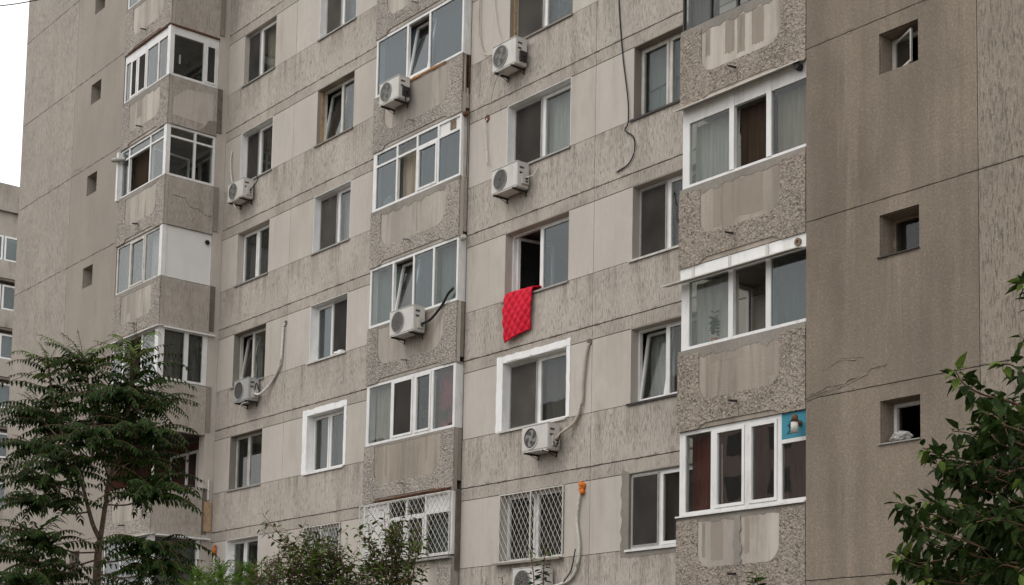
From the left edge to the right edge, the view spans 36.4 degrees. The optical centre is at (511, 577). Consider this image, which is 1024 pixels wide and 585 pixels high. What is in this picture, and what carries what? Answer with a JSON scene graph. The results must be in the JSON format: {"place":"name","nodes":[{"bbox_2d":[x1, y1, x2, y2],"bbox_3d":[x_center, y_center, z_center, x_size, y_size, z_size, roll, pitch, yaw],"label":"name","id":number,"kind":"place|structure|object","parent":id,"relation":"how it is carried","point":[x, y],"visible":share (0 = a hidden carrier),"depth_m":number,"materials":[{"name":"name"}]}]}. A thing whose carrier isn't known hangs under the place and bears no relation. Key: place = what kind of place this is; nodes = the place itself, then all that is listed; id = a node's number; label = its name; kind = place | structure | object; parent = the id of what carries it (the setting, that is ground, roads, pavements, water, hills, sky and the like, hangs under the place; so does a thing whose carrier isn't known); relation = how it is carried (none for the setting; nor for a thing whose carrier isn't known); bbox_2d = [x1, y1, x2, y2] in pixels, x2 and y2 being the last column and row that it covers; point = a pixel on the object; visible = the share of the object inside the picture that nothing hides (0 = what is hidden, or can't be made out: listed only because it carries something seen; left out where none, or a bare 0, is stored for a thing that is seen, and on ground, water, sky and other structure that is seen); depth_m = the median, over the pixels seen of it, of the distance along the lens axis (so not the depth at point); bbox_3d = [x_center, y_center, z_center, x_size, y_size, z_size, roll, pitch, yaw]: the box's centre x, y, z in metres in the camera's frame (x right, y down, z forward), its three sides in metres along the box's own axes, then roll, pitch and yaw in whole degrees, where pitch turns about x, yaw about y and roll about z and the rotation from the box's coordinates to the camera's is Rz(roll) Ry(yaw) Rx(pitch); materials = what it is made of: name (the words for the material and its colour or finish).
{"place":"outdoors","nodes":[
{"label":"outdoors","id":0,"kind":"place"},
{"bbox_2d":[0,182,19,543],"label":"apartment building","id":1,"kind":"structure","parent":0,"point":[9,202],"depth_m":84.65,"materials":[{"name":"concrete"}]},
{"bbox_2d":[0,235,3,259],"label":"window","id":2,"kind":"structure","parent":1,"relation":"in","point":[1,236],"depth_m":84.56,"materials":[{"name":"white plastic"}]},
{"bbox_2d":[0,432,6,457],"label":"window","id":3,"kind":"structure","parent":1,"relation":"in","point":[2,435],"depth_m":84.02,"materials":[{"name":"white plastic"}]},
{"bbox_2d":[0,333,11,359],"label":"window","id":4,"kind":"structure","parent":1,"relation":"in","point":[1,334],"depth_m":84.25,"materials":[{"name":"white plastic"}]},
{"bbox_2d":[0,284,14,310],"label":"window","id":5,"kind":"structure","parent":1,"relation":"in","point":[7,292],"depth_m":84.70,"materials":[{"name":"white plastic"}]},
{"bbox_2d":[3,236,16,261],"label":"window","id":6,"kind":"structure","parent":1,"relation":"in","point":[5,237],"depth_m":84.70,"materials":[{"name":"white plastic"}]},
{"bbox_2d":[0,0,28,186],"label":"sky","id":7,"kind":"structure","parent":0,"point":[13,18],"materials":[{"name":"white"}]},
{"bbox_2d":[0,0,37,5],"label":"overhead wire","id":8,"kind":"object","parent":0,"point":[18,3],"visible":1,"depth_m":29.99,"materials":[{"name":"black rubber"}]},
{"label":"ground","id":9,"kind":"structure","parent":0,"visible":0},
{"bbox_2d":[0,322,218,584],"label":"ailanthus tree","id":10,"kind":"object","parent":9,"relation":"on","point":[126,397],"visible":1,"depth_m":17.39,"materials":[{"name":"green plant"}]},
{"bbox_2d":[178,553,272,584],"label":"tamarisk shrub","id":11,"kind":"object","parent":9,"relation":"on","point":[219,573],"visible":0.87,"depth_m":14.50,"materials":[{"name":"green plant"}]},
{"bbox_2d":[227,546,299,584],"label":"leafy shrub","id":12,"kind":"object","parent":9,"relation":"on","point":[272,580],"visible":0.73,"depth_m":13.61,"materials":[{"name":"green plant"}]},
{"bbox_2d":[257,510,372,584],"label":"leafy shrub","id":13,"kind":"object","parent":9,"relation":"on","point":[312,572],"visible":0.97,"depth_m":12.98,"materials":[{"name":"green plant"}]},
{"bbox_2d":[337,500,434,584],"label":"leafy shrub","id":14,"kind":"object","parent":9,"relation":"on","point":[376,567],"visible":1,"depth_m":12.60,"materials":[{"name":"green plant"}]},
{"bbox_2d":[0,0,1023,584],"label":"apartment block","id":15,"kind":"structure","parent":9,"relation":"on","point":[818,204],"depth_m":31.11,"materials":[{"name":"paint"}]},
{"bbox_2d":[70,551,78,570],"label":"bathroom window","id":16,"kind":"structure","parent":15,"relation":"in","point":[75,555],"depth_m":43.55,"materials":[{"name":"brown concrete"}]},
{"bbox_2d":[83,265,92,287],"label":"bathroom window","id":17,"kind":"structure","parent":15,"relation":"in","point":[88,271],"depth_m":44.31,"materials":[{"name":"brown concrete"}]},
{"bbox_2d":[88,172,96,195],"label":"bathroom window","id":18,"kind":"structure","parent":15,"relation":"in","point":[92,180],"depth_m":44.56,"materials":[{"name":"brown concrete"}]},
{"bbox_2d":[92,80,100,103],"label":"bathroom window","id":19,"kind":"structure","parent":15,"relation":"in","point":[96,94],"depth_m":44.82,"materials":[{"name":"brown concrete"}]},
{"bbox_2d":[96,0,104,13],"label":"bathroom window","id":20,"kind":"structure","parent":15,"relation":"in","point":[100,3],"depth_m":45.10,"materials":[{"name":"brown concrete"}]},
{"bbox_2d":[230,150,232,182],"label":"pipe","id":21,"kind":"object","parent":15,"relation":"attached to","point":[230,166],"visible":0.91,"depth_m":41.29,"materials":[{"name":"white plastic"}]},
{"bbox_2d":[225,535,258,584],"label":"window","id":22,"kind":"structure","parent":15,"relation":"in","point":[245,543],"depth_m":40.00,"materials":[{"name":"white plastic"}]},
{"bbox_2d":[228,175,257,209],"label":"air conditioner","id":23,"kind":"object","parent":15,"relation":"attached to","point":[240,191],"visible":1,"depth_m":40.23,"materials":[{"name":"grey metal"}]},
{"bbox_2d":[226,428,262,491],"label":"window","id":24,"kind":"structure","parent":15,"relation":"in","point":[248,453],"depth_m":40.15,"materials":[{"name":"white paint"}]},
{"bbox_2d":[230,323,265,388],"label":"window","id":25,"kind":"structure","parent":15,"relation":"in","point":[239,366],"depth_m":40.48,"materials":[{"name":"white paint"}]},
{"bbox_2d":[233,219,269,287],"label":"window","id":26,"kind":"structure","parent":15,"relation":"in","point":[257,241],"depth_m":40.75,"materials":[{"name":"white plastic"}]},
{"bbox_2d":[240,116,273,178],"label":"window","id":27,"kind":"structure","parent":15,"relation":"in","point":[252,140],"depth_m":40.73,"materials":[{"name":"white plastic"}]},
{"bbox_2d":[241,15,276,87],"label":"window","id":28,"kind":"structure","parent":15,"relation":"in","point":[256,65],"depth_m":40.93,"materials":[{"name":"white plastic"}]},
{"bbox_2d":[234,323,285,415],"bbox_3d":[-6.340,-5.175,39.015,0.407,2.200,1.874,6,-7,-39],"label":"air conditioner","id":29,"kind":"object","parent":15,"relation":"attached to","point":[246,389],"visible":1,"depth_m":39.12,"materials":[{"name":"white metal"}]},
{"bbox_2d":[301,521,341,584],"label":"window","id":30,"kind":"structure","parent":15,"relation":"in","point":[329,527],"depth_m":36.65,"materials":[{"name":"white plastic"}]},
{"bbox_2d":[301,399,346,475],"bbox_3d":[-4.311,-3.285,36.865,0.420,1.599,1.942,6,-7,-39],"label":"window","id":31,"kind":"structure","parent":15,"relation":"in","point":[333,415],"depth_m":37.12,"materials":[{"name":"white plastic"}]},
{"bbox_2d":[306,292,347,364],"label":"window","id":32,"kind":"structure","parent":15,"relation":"in","point":[335,317],"depth_m":37.41,"materials":[{"name":"white plastic"}]},
{"bbox_2d":[310,180,351,254],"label":"window","id":33,"kind":"structure","parent":15,"relation":"in","point":[327,220],"depth_m":37.55,"materials":[{"name":"white plastic"}]},
{"bbox_2d":[313,70,354,147],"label":"window","id":34,"kind":"structure","parent":15,"relation":"in","point":[344,112],"depth_m":38.10,"materials":[{"name":"white paint"}]},
{"bbox_2d":[317,0,356,40],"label":"window","id":35,"kind":"structure","parent":15,"relation":"in","point":[333,13],"depth_m":38.18,"materials":[{"name":"white plastic"}]},
{"bbox_2d":[383,195,394,205],"bbox_3d":[-2.783,-8.499,35.257,0.134,0.331,0.472,6,-7,-39],"label":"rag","id":36,"kind":"object","parent":15,"relation":"on","point":[388,199],"visible":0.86,"depth_m":35.18,"materials":[{"name":"white fabric"}]},
{"bbox_2d":[379,74,409,114],"bbox_3d":[-2.583,-10.771,34.706,0.375,0.642,0.860,6,-7,-39],"label":"air conditioner","id":37,"kind":"object","parent":15,"relation":"attached to","point":[394,91],"visible":1,"depth_m":34.54,"materials":[{"name":"grey metal"}]},
{"bbox_2d":[389,287,453,344],"bbox_3d":[-1.953,-5.615,33.312,0.383,0.916,1.865,6,-7,-39],"label":"air conditioner","id":38,"kind":"object","parent":15,"relation":"attached to","point":[407,321],"visible":1,"depth_m":33.40,"materials":[{"name":"grey metal"}]},
{"bbox_2d":[419,405,438,427],"bbox_3d":[-1.761,-3.419,33.517,0.310,0.710,0.684,6,-7,-39],"label":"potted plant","id":39,"kind":"object","parent":15,"relation":"on","point":[426,417],"visible":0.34,"depth_m":33.53,"materials":[{"name":"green plant"}]},
{"bbox_2d":[437,404,451,425],"bbox_3d":[-1.380,-3.416,33.041,0.234,0.627,0.682,6,-7,-39],"label":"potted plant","id":40,"kind":"object","parent":15,"relation":"on","point":[446,413],"visible":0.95,"depth_m":33.01,"materials":[{"name":"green plant"}]},
{"bbox_2d":[478,0,491,55],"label":"pipe","id":41,"kind":"object","parent":15,"relation":"attached to","point":[479,30],"visible":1,"depth_m":33.06,"materials":[{"name":"white plastic"}]},
{"bbox_2d":[485,119,487,164],"bbox_3d":[-0.523,-9.125,32.573,0.070,1.037,0.122,6,-7,-39],"label":"pipe","id":42,"kind":"object","parent":15,"relation":"attached to","point":[486,142],"visible":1,"depth_m":32.57,"materials":[{"name":"white plastic"}]},
{"bbox_2d":[495,0,504,40],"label":"cable","id":43,"kind":"object","parent":15,"relation":"attached to","point":[497,22],"visible":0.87,"depth_m":32.59,"materials":[{"name":"white plastic"}]},
{"bbox_2d":[490,35,526,103],"bbox_3d":[-0.108,-10.414,31.962,0.375,1.067,1.157,6,-7,-39],"label":"air conditioner","id":44,"kind":"object","parent":15,"relation":"attached to","point":[509,56],"visible":1,"depth_m":31.71,"materials":[{"name":"grey metal"}]},
{"bbox_2d":[491,160,537,203],"bbox_3d":[0.042,-8.018,31.487,0.375,0.642,1.086,6,-7,-39],"label":"air conditioner","id":45,"kind":"object","parent":15,"relation":"attached to","point":[510,179],"visible":1,"depth_m":31.37,"materials":[{"name":"grey metal"}]},
{"bbox_2d":[502,285,541,342],"bbox_3d":[0.246,-5.294,31.346,0.488,1.070,0.862,6,-7,-39],"label":"quilt","id":46,"kind":"object","parent":15,"relation":"hanging from","point":[516,314],"visible":0.97,"depth_m":31.20,"materials":[{"name":"red fabric"}]},
{"bbox_2d":[491,484,565,565],"bbox_3d":[0.454,-1.006,30.639,0.513,1.445,2.070,6,-7,-39],"label":"window","id":47,"kind":"structure","parent":15,"relation":"in","point":[539,513],"depth_m":30.75,"materials":[{"name":"white plastic"}]},
{"bbox_2d":[495,337,570,433],"bbox_3d":[0.532,-3.765,30.952,0.417,1.599,2.286,6,-7,-39],"label":"window","id":48,"kind":"structure","parent":15,"relation":"in","point":[519,385],"depth_m":31.07,"materials":[{"name":"white plastic"}]},
{"bbox_2d":[500,210,569,302],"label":"window","id":49,"kind":"structure","parent":15,"relation":"in","point":[513,241],"depth_m":31.85,"materials":[{"name":"white plastic"}]},
{"bbox_2d":[507,77,571,163],"bbox_3d":[0.647,-9.063,31.451,0.418,1.445,2.070,6,-7,-39],"label":"window","id":50,"kind":"structure","parent":15,"relation":"in","point":[528,118],"depth_m":31.58,"materials":[{"name":"white plastic"}]},
{"bbox_2d":[509,0,573,38],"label":"window","id":51,"kind":"structure","parent":15,"relation":"in","point":[527,17],"depth_m":31.96,"materials":[{"name":"white plastic"}]},
{"bbox_2d":[513,493,580,584],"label":"air conditioner","id":52,"kind":"object","parent":15,"relation":"attached to","point":[521,576],"visible":0.99,"depth_m":29.71,"materials":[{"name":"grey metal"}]},
{"bbox_2d":[522,343,589,460],"bbox_3d":[0.828,-3.390,29.962,0.404,2.087,1.575,6,-7,-39],"label":"air conditioner","id":53,"kind":"object","parent":15,"relation":"attached to","point":[540,438],"visible":1,"depth_m":29.91,"materials":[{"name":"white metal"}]},
{"bbox_2d":[578,481,585,494],"bbox_3d":[1.329,-1.703,29.411,0.140,0.265,0.149,3,-6,-17],"label":"foam plug","id":54,"kind":"object","parent":15,"relation":"attached to","point":[582,485],"visible":1,"depth_m":29.36,"materials":[{"name":"orange plastic"}]},
{"bbox_2d":[617,0,634,171],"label":"cable","id":55,"kind":"object","parent":15,"relation":"attached to","point":[626,88],"visible":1,"depth_m":29.28,"materials":[{"name":"black rubber"}]},
{"bbox_2d":[629,22,687,121],"bbox_3d":[3.022,-9.298,28.553,0.419,1.445,2.060,6,-7,-39],"label":"window","id":56,"kind":"structure","parent":15,"relation":"in","point":[662,77],"depth_m":29.14,"materials":[{"name":"white paint"}]},
{"bbox_2d":[624,463,692,551],"bbox_3d":[2.815,-1.243,27.729,0.288,1.445,2.060,6,-7,-39],"label":"window","id":57,"kind":"structure","parent":15,"relation":"in","point":[647,489],"depth_m":27.96,"materials":[{"name":"white plastic"}]},
{"bbox_2d":[626,311,696,405],"bbox_3d":[2.976,-3.919,28.078,0.570,1.445,2.060,6,-7,-39],"label":"window","id":58,"kind":"structure","parent":15,"relation":"in","point":[666,344],"depth_m":28.69,"materials":[{"name":"white plastic"}]},
{"bbox_2d":[628,163,695,262],"bbox_3d":[2.970,-6.612,28.292,0.419,1.445,2.060,6,-7,-39],"label":"window","id":59,"kind":"structure","parent":15,"relation":"in","point":[653,201],"depth_m":28.66,"materials":[{"name":"white plastic"}]},
{"bbox_2d":[708,310,719,340],"bbox_3d":[3.258,-4.011,25.053,0.150,0.606,0.303,6,-7,-39],"label":"potted plant","id":60,"kind":"object","parent":15,"relation":"on","point":[713,327],"visible":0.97,"depth_m":25.02,"materials":[{"name":"green plant"}]},
{"bbox_2d":[877,205,919,258],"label":"bathroom window","id":61,"kind":"structure","parent":15,"relation":"in","point":[889,222],"depth_m":22.35,"materials":[{"name":"grey concrete"}]},
{"bbox_2d":[880,20,917,73],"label":"bathroom window","id":62,"kind":"structure","parent":15,"relation":"in","point":[889,41],"depth_m":22.58,"materials":[{"name":"white paint"}]},
{"bbox_2d":[877,395,920,445],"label":"bathroom window","id":63,"kind":"structure","parent":15,"relation":"in","point":[890,408],"depth_m":22.09,"materials":[{"name":"white plastic"}]},
{"bbox_2d":[889,430,913,441],"bbox_3d":[5.464,-1.990,21.858,0.240,0.163,0.356,3,-6,-15],"label":"rag","id":64,"kind":"object","parent":15,"relation":"on","point":[900,435],"visible":0.94,"depth_m":21.77,"materials":[{"name":"white fabric"}]},
{"bbox_2d":[524,547,551,584],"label":"climbing shoot","id":65,"kind":"object","parent":9,"relation":"on","point":[537,577],"visible":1,"depth_m":12.07,"materials":[{"name":"green plant"}]},
{"bbox_2d":[747,572,767,584],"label":"climbing shoot","id":66,"kind":"object","parent":9,"relation":"on","point":[756,579],"visible":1,"depth_m":10.50,"materials":[{"name":"green plant"}]},
{"bbox_2d":[884,271,1023,584],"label":"broadleaf tree","id":67,"kind":"object","parent":9,"relation":"on","point":[991,532],"visible":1,"depth_m":9.05,"materials":[{"name":"green plant"}]}
]}

